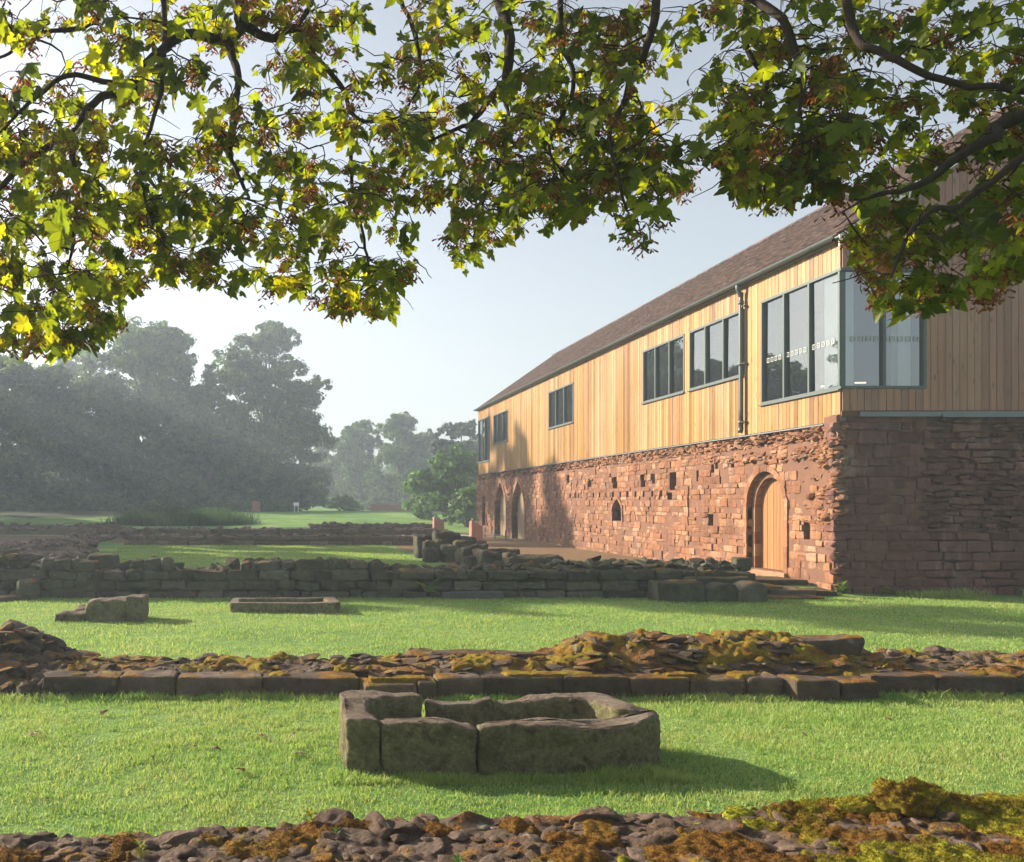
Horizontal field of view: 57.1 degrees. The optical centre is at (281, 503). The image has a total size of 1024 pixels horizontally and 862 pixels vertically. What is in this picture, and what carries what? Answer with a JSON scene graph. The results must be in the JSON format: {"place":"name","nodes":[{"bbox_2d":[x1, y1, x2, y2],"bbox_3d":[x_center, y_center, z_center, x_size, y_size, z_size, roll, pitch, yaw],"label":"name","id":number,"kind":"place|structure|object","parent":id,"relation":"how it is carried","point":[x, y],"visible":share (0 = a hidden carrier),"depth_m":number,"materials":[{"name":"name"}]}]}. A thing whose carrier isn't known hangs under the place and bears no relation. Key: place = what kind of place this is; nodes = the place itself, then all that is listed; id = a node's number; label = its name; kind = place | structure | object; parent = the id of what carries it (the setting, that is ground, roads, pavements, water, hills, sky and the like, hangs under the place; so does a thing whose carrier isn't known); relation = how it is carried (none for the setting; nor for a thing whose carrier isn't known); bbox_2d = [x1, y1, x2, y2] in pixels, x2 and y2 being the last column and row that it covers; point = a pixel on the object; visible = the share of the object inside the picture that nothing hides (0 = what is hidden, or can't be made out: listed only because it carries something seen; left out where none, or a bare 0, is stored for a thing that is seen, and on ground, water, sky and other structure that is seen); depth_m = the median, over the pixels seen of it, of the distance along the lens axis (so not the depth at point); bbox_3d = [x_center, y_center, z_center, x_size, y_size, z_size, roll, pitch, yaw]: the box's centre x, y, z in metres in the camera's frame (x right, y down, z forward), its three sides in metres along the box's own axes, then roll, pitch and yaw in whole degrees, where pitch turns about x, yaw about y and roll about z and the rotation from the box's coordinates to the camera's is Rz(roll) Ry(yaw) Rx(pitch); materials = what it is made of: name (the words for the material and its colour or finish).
{"place":"outdoors","nodes":[
{"label":"outdoors","id":0,"kind":"place"},
{"bbox_2d":[0,536,63,542],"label":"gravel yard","id":1,"kind":"structure","parent":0,"point":[13,539],"depth_m":41.87,"materials":[{"name":"gravel"}]},
{"bbox_2d":[0,508,178,517],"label":"woodland floor","id":2,"kind":"structure","parent":0,"point":[44,513],"depth_m":73.50,"materials":[{"name":"green plant"}]},
{"bbox_2d":[0,491,67,510],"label":"bush","id":3,"kind":"object","parent":2,"relation":"on","point":[32,501],"visible":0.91,"depth_m":88.37,"materials":[{"name":"green plant"}]},
{"bbox_2d":[0,352,123,509],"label":"tree","id":4,"kind":"object","parent":2,"relation":"on","point":[41,425],"visible":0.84,"depth_m":96.62,"materials":[{"name":"green plant"}]},
{"bbox_2d":[63,316,235,509],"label":"tree","id":5,"kind":"object","parent":2,"relation":"on","point":[150,352],"visible":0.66,"depth_m":98.89,"materials":[{"name":"green plant"}]},
{"bbox_2d":[105,538,129,542],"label":"gravel walk","id":6,"kind":"structure","parent":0,"point":[121,540],"depth_m":38.56,"materials":[{"name":"gravel"}]},
{"bbox_2d":[0,506,1023,837],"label":"lawn","id":7,"kind":"structure","parent":0,"point":[302,518],"depth_m":7.36,"materials":[{"name":"green plant"}]},
{"bbox_2d":[0,594,25,601],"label":"fallen stone","id":8,"kind":"object","parent":7,"relation":"on","point":[9,597],"visible":0.69,"depth_m":16.36,"materials":[{"name":"grey stone"}]},
{"bbox_2d":[16,578,40,599],"bbox_3d":[-4.753,1.629,16.783,0.453,0.446,0.403,0,0,-13],"label":"fallen stone","id":9,"kind":"object","parent":7,"relation":"on","point":[28,589],"visible":0.73,"depth_m":16.62,"materials":[{"name":"grey stone"}]},
{"bbox_2d":[0,546,94,560],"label":"ruined wall","id":10,"kind":"structure","parent":7,"relation":"on","point":[69,552],"depth_m":25.40,"materials":[{"name":"grey stone"}]},
{"bbox_2d":[0,539,99,551],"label":"ruined wall","id":11,"kind":"structure","parent":7,"relation":"on","point":[92,545],"depth_m":29.61,"materials":[{"name":"stone"}]},
{"bbox_2d":[0,619,100,696],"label":"rubble heap","id":12,"kind":"object","parent":7,"relation":"on","point":[29,655],"visible":0.76,"depth_m":9.06,"materials":[{"name":"brown stone"}]},
{"bbox_2d":[0,520,125,528],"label":"ruined wall","id":13,"kind":"structure","parent":7,"relation":"on","point":[115,524],"depth_m":50.30,"materials":[{"name":"brown stone"}]},
{"bbox_2d":[0,523,130,534],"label":"ruined wall","id":14,"kind":"structure","parent":7,"relation":"on","point":[57,529],"depth_m":47.22,"materials":[{"name":"stone"}]},
{"bbox_2d":[15,529,123,544],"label":"ruined wall","id":15,"kind":"structure","parent":7,"relation":"on","point":[90,536],"depth_m":38.63,"materials":[{"name":"stone"}]},
{"bbox_2d":[29,343,140,494],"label":"tree","id":16,"kind":"object","parent":7,"relation":"on","point":[72,365],"visible":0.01,"depth_m":129.19,"materials":[{"name":"green plant"}]},
{"bbox_2d":[55,594,148,621],"bbox_3d":[-2.779,1.652,13.942,1.364,0.468,0.656,0,0,0],"label":"carved stone","id":17,"kind":"object","parent":7,"relation":"on","point":[133,608],"visible":0.88,"depth_m":13.69,"materials":[{"name":"grey stone"}]},
{"bbox_2d":[98,504,262,525],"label":"reed bed","id":18,"kind":"object","parent":7,"relation":"on","point":[221,517],"visible":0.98,"depth_m":60.28,"materials":[{"name":"green plant"}]},
{"bbox_2d":[136,381,275,511],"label":"tree","id":19,"kind":"object","parent":7,"relation":"on","point":[200,486],"visible":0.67,"depth_m":96.44,"materials":[{"name":"green plant"}]},
{"bbox_2d":[195,497,261,511],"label":"bush","id":20,"kind":"object","parent":7,"relation":"on","point":[232,503],"visible":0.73,"depth_m":89.50,"materials":[{"name":"green plant"}]},
{"bbox_2d":[30,455,435,505],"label":"woodland","id":21,"kind":"object","parent":7,"relation":"on","point":[386,470],"visible":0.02,"depth_m":175.47,"materials":[{"name":"green plant"}]},
{"bbox_2d":[251,501,260,511],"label":"standing stone","id":22,"kind":"object","parent":7,"relation":"on","point":[256,506],"visible":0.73,"depth_m":83.61,"materials":[{"name":"red stone"}]},
{"bbox_2d":[193,320,337,511],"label":"tree","id":23,"kind":"object","parent":7,"relation":"on","point":[302,435],"visible":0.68,"depth_m":104.63,"materials":[{"name":"green plant"}]},
{"bbox_2d":[122,532,423,544],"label":"ruined wall","id":24,"kind":"structure","parent":7,"relation":"on","point":[307,538],"depth_m":35.22,"materials":[{"name":"stone"}]},
{"bbox_2d":[119,525,447,536],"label":"ruined wall","id":25,"kind":"structure","parent":7,"relation":"on","point":[249,531],"depth_m":44.02,"materials":[{"name":"stone"}]},
{"bbox_2d":[229,596,339,613],"bbox_3d":[0.051,1.728,15.093,1.827,0.243,0.945,0,0,0],"label":"stone coffin","id":26,"kind":"object","parent":7,"relation":"on","point":[328,605],"visible":0.94,"depth_m":14.69,"materials":[{"name":"grey stone"}]},
{"bbox_2d":[270,498,301,511],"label":"bush","id":27,"kind":"object","parent":7,"relation":"on","point":[285,505],"visible":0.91,"depth_m":95.36,"materials":[{"name":"green plant"}]},
{"bbox_2d":[309,436,373,505],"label":"tree","id":28,"kind":"object","parent":7,"relation":"on","point":[326,466],"visible":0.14,"depth_m":162.32,"materials":[{"name":"green plant"}]},
{"bbox_2d":[325,494,364,510],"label":"bush","id":29,"kind":"object","parent":7,"relation":"on","point":[346,502],"visible":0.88,"depth_m":91.60,"materials":[{"name":"green plant"}]},
{"bbox_2d":[324,419,394,508],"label":"tree","id":30,"kind":"object","parent":7,"relation":"on","point":[356,433],"visible":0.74,"depth_m":148.33,"materials":[{"name":"green plant"}]},
{"bbox_2d":[307,521,432,528],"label":"ruined wall","id":31,"kind":"structure","parent":7,"relation":"on","point":[332,524],"depth_m":51.04,"materials":[{"name":"stone"}]},
{"bbox_2d":[0,549,755,598],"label":"ruined wall","id":32,"kind":"structure","parent":7,"relation":"on","point":[100,575],"depth_m":17.02,"materials":[{"name":"grey stone"}]},
{"bbox_2d":[417,578,441,593],"bbox_3d":[2.779,1.546,16.870,0.527,0.329,0.206,0,0,0],"label":"fern","id":33,"kind":"object","parent":32,"relation":"attached to","point":[425,587],"visible":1,"depth_m":16.91,"materials":[{"name":"green plant"}]},
{"bbox_2d":[730,557,750,570],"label":"stone block","id":34,"kind":"structure","parent":32,"relation":"on","point":[744,563],"depth_m":17.20,"materials":[{"name":"grey stone"}]},
{"bbox_2d":[360,411,438,509],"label":"tree","id":35,"kind":"object","parent":7,"relation":"on","point":[409,449],"visible":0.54,"depth_m":137.41,"materials":[{"name":"green plant"}]},
{"bbox_2d":[370,504,439,511],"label":"garden wall","id":36,"kind":"structure","parent":7,"relation":"on","point":[385,507],"depth_m":96.00,"materials":[{"name":"red stone"}]},
{"bbox_2d":[390,428,447,503],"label":"tree","id":37,"kind":"object","parent":7,"relation":"on","point":[429,432],"visible":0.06,"depth_m":145.16,"materials":[{"name":"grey plant"}]},
{"bbox_2d":[398,467,452,518],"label":"bush","id":38,"kind":"object","parent":7,"relation":"on","point":[417,483],"visible":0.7,"depth_m":67.21,"materials":[{"name":"green plant"}]},
{"bbox_2d":[433,517,443,528],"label":"stone post","id":39,"kind":"object","parent":7,"relation":"on","point":[438,523],"visible":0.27,"depth_m":45.75,"materials":[{"name":"red stone"}]},
{"bbox_2d":[413,530,475,562],"bbox_3d":[4.875,1.270,26.338,1.850,0.971,2.804,0,0,0],"label":"pier base","id":40,"kind":"object","parent":7,"relation":"on","point":[440,545],"visible":0.68,"depth_m":25.77,"materials":[{"name":"grey stone"}]},
{"bbox_2d":[421,443,480,521],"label":"bush","id":41,"kind":"object","parent":7,"relation":"on","point":[457,467],"visible":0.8,"depth_m":65.44,"materials":[{"name":"green plant"}]},
{"bbox_2d":[428,419,481,493],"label":"tree","id":42,"kind":"object","parent":7,"relation":"on","point":[457,430],"visible":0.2,"depth_m":111.05,"materials":[{"name":"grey plant"}]},
{"bbox_2d":[447,483,475,527],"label":"bush","id":43,"kind":"object","parent":7,"relation":"on","point":[463,502],"visible":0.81,"depth_m":59.55,"materials":[{"name":"green plant"}]},
{"bbox_2d":[462,438,481,450],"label":"tree","id":44,"kind":"object","parent":7,"relation":"on","point":[473,440],"visible":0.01,"depth_m":139.90,"materials":[{"name":"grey plant"}]},
{"bbox_2d":[442,591,503,598],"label":"stone slab","id":45,"kind":"structure","parent":7,"relation":"on","point":[474,594],"depth_m":16.86,"materials":[{"name":"grey stone"}]},
{"bbox_2d":[469,521,485,543],"bbox_3d":[7.499,1.190,34.598,0.686,1.030,0.678,0,0,0],"label":"stone post","id":46,"kind":"object","parent":7,"relation":"on","point":[476,530],"visible":0.6,"depth_m":34.38,"materials":[{"name":"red stone"}]},
{"bbox_2d":[339,690,660,776],"bbox_3d":[1.518,1.618,6.316,2.208,0.464,0.885,0,0,0],"label":"stone coffin","id":47,"kind":"object","parent":7,"relation":"on","point":[552,733],"visible":0.94,"depth_m":5.95,"materials":[{"name":"grey stone"}]},
{"bbox_2d":[454,543,563,565],"bbox_3d":[5.574,1.424,22.771,1.692,0.717,3.218,0,0,-42],"label":"pier base","id":48,"kind":"object","parent":7,"relation":"on","point":[477,554],"visible":0.52,"depth_m":22.42,"materials":[{"name":"grey stone"}]},
{"bbox_2d":[0,0,1023,366],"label":"sycamore tree","id":49,"kind":"object","parent":7,"relation":"on","point":[820,152],"visible":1,"depth_m":4.32,"materials":[{"name":"green plant"}]},
{"bbox_2d":[0,776,1023,861],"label":"ruined wall","id":50,"kind":"structure","parent":7,"relation":"on","point":[912,819],"depth_m":4.02,"materials":[{"name":"stone"}]},
{"bbox_2d":[133,839,148,860],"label":"weed","id":51,"kind":"object","parent":50,"relation":"on","point":[141,844],"visible":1,"depth_m":3.95,"materials":[{"name":"green plant"}]},
{"bbox_2d":[303,809,317,822],"bbox_3d":[0.140,1.497,4.257,0.069,0.110,0.090,0,0,-12],"label":"weed","id":52,"kind":"object","parent":50,"relation":"on","point":[309,813],"visible":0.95,"depth_m":4.26,"materials":[{"name":"green plant"}]},
{"bbox_2d":[451,853,465,861],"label":"weed","id":53,"kind":"object","parent":50,"relation":"on","point":[457,857],"visible":1,"depth_m":3.67,"materials":[{"name":"green plant"}]},
{"bbox_2d":[41,628,1023,701],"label":"ruined wall","id":54,"kind":"structure","parent":7,"relation":"on","point":[731,663],"depth_m":8.60,"materials":[{"name":"brown stone"}]},
{"bbox_2d":[647,576,767,602],"bbox_3d":[7.833,1.622,16.627,2.008,0.502,0.790,0,0,0],"label":"stone block","id":55,"kind":"object","parent":7,"relation":"on","point":[743,589],"visible":0.8,"depth_m":16.30,"materials":[{"name":"grey stone"}]},
{"bbox_2d":[473,101,1023,594],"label":"museum building","id":56,"kind":"structure","parent":7,"relation":"on","point":[779,403],"depth_m":20.50,"materials":[{"name":"red stone"}]},
{"bbox_2d":[477,416,489,463],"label":"window","id":57,"kind":"structure","parent":56,"relation":"in","point":[485,419],"depth_m":48.39,"materials":[{"name":"grey metal"}]},
{"bbox_2d":[492,409,507,444],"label":"window","id":58,"kind":"structure","parent":56,"relation":"in","point":[503,412],"depth_m":45.47,"materials":[{"name":"grey metal"}]},
{"bbox_2d":[499,491,505,535],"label":"door","id":59,"kind":"structure","parent":56,"relation":"in","point":[502,514],"depth_m":45.03,"materials":[{"name":"brown wood"}]},
{"bbox_2d":[517,489,523,538],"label":"door","id":60,"kind":"structure","parent":56,"relation":"in","point":[520,507],"depth_m":41.64,"materials":[{"name":"brown wood"}]},
{"bbox_2d":[547,382,573,429],"bbox_3d":[10.997,-3.790,35.250,0.165,1.540,3.160,0,0,0],"label":"window","id":61,"kind":"structure","parent":56,"relation":"in","point":[564,388],"depth_m":35.84,"materials":[{"name":"grey metal"}]},
{"bbox_2d":[641,334,684,404],"bbox_3d":[10.997,-3.810,25.800,0.165,1.620,2.860,0,0,0],"label":"window","id":62,"kind":"structure","parent":56,"relation":"in","point":[670,342],"depth_m":25.82,"materials":[{"name":"grey metal"}]},
{"bbox_2d":[687,309,743,391],"bbox_3d":[10.997,-3.810,22.700,0.165,1.620,2.860,0,0,0],"label":"window","id":63,"kind":"structure","parent":56,"relation":"in","point":[724,320],"depth_m":23.17,"materials":[{"name":"grey metal"}]},
{"bbox_2d":[761,478,783,569],"bbox_3d":[11.150,0.380,20.125,0.059,2.240,1.542,0,0,0],"label":"door","id":64,"kind":"structure","parent":56,"relation":"in","point":[772,509],"depth_m":20.30,"materials":[{"name":"brown wood"}]},
{"bbox_2d":[758,269,845,405],"bbox_3d":[10.997,-3.420,19.050,0.165,2.400,2.960,0,0,0],"label":"window","id":65,"kind":"structure","parent":56,"relation":"in","point":[810,285],"depth_m":18.63,"materials":[{"name":"grey metal"}]},
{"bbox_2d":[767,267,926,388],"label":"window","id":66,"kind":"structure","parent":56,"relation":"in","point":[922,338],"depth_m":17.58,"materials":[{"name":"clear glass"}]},
{"bbox_2d":[785,780,796,790],"bbox_3d":[3.152,1.771,5.545,0.079,0.098,0.083,0,0,32],"label":"weed","id":67,"kind":"object","parent":7,"relation":"on","point":[790,785],"visible":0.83,"depth_m":5.55,"materials":[{"name":"green plant"}]},
{"bbox_2d":[755,576,836,599],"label":"stone steps","id":68,"kind":"structure","parent":7,"relation":"on","point":[776,590],"depth_m":17.30,"materials":[{"name":"stone"}]},
{"bbox_2d":[834,580,850,595],"bbox_3d":[10.758,1.627,17.213,0.330,0.326,0.325,0,0,29],"label":"weed","id":69,"kind":"object","parent":7,"relation":"on","point":[842,584],"visible":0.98,"depth_m":17.19,"materials":[{"name":"green plant"}]},
{"bbox_2d":[880,586,890,593],"bbox_3d":[11.708,1.689,17.361,0.238,0.202,0.184,0,0,25],"label":"weed","id":70,"kind":"object","parent":7,"relation":"on","point":[885,588],"visible":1,"depth_m":17.35,"materials":[{"name":"green plant"}]},
{"bbox_2d":[0,0,1023,469],"label":"sky","id":71,"kind":"structure","parent":0,"point":[463,341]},
{"bbox_2d":[396,533,639,566],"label":"gravel path","id":72,"kind":"structure","parent":0,"point":[540,548],"depth_m":31.90,"materials":[{"name":"beige gravel"}]},
{"bbox_2d":[484,528,506,540],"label":"barrier rail","id":73,"kind":"object","parent":72,"relation":"on","point":[494,534],"visible":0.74,"depth_m":41.58,"materials":[{"name":"grey metal"}]}
]}

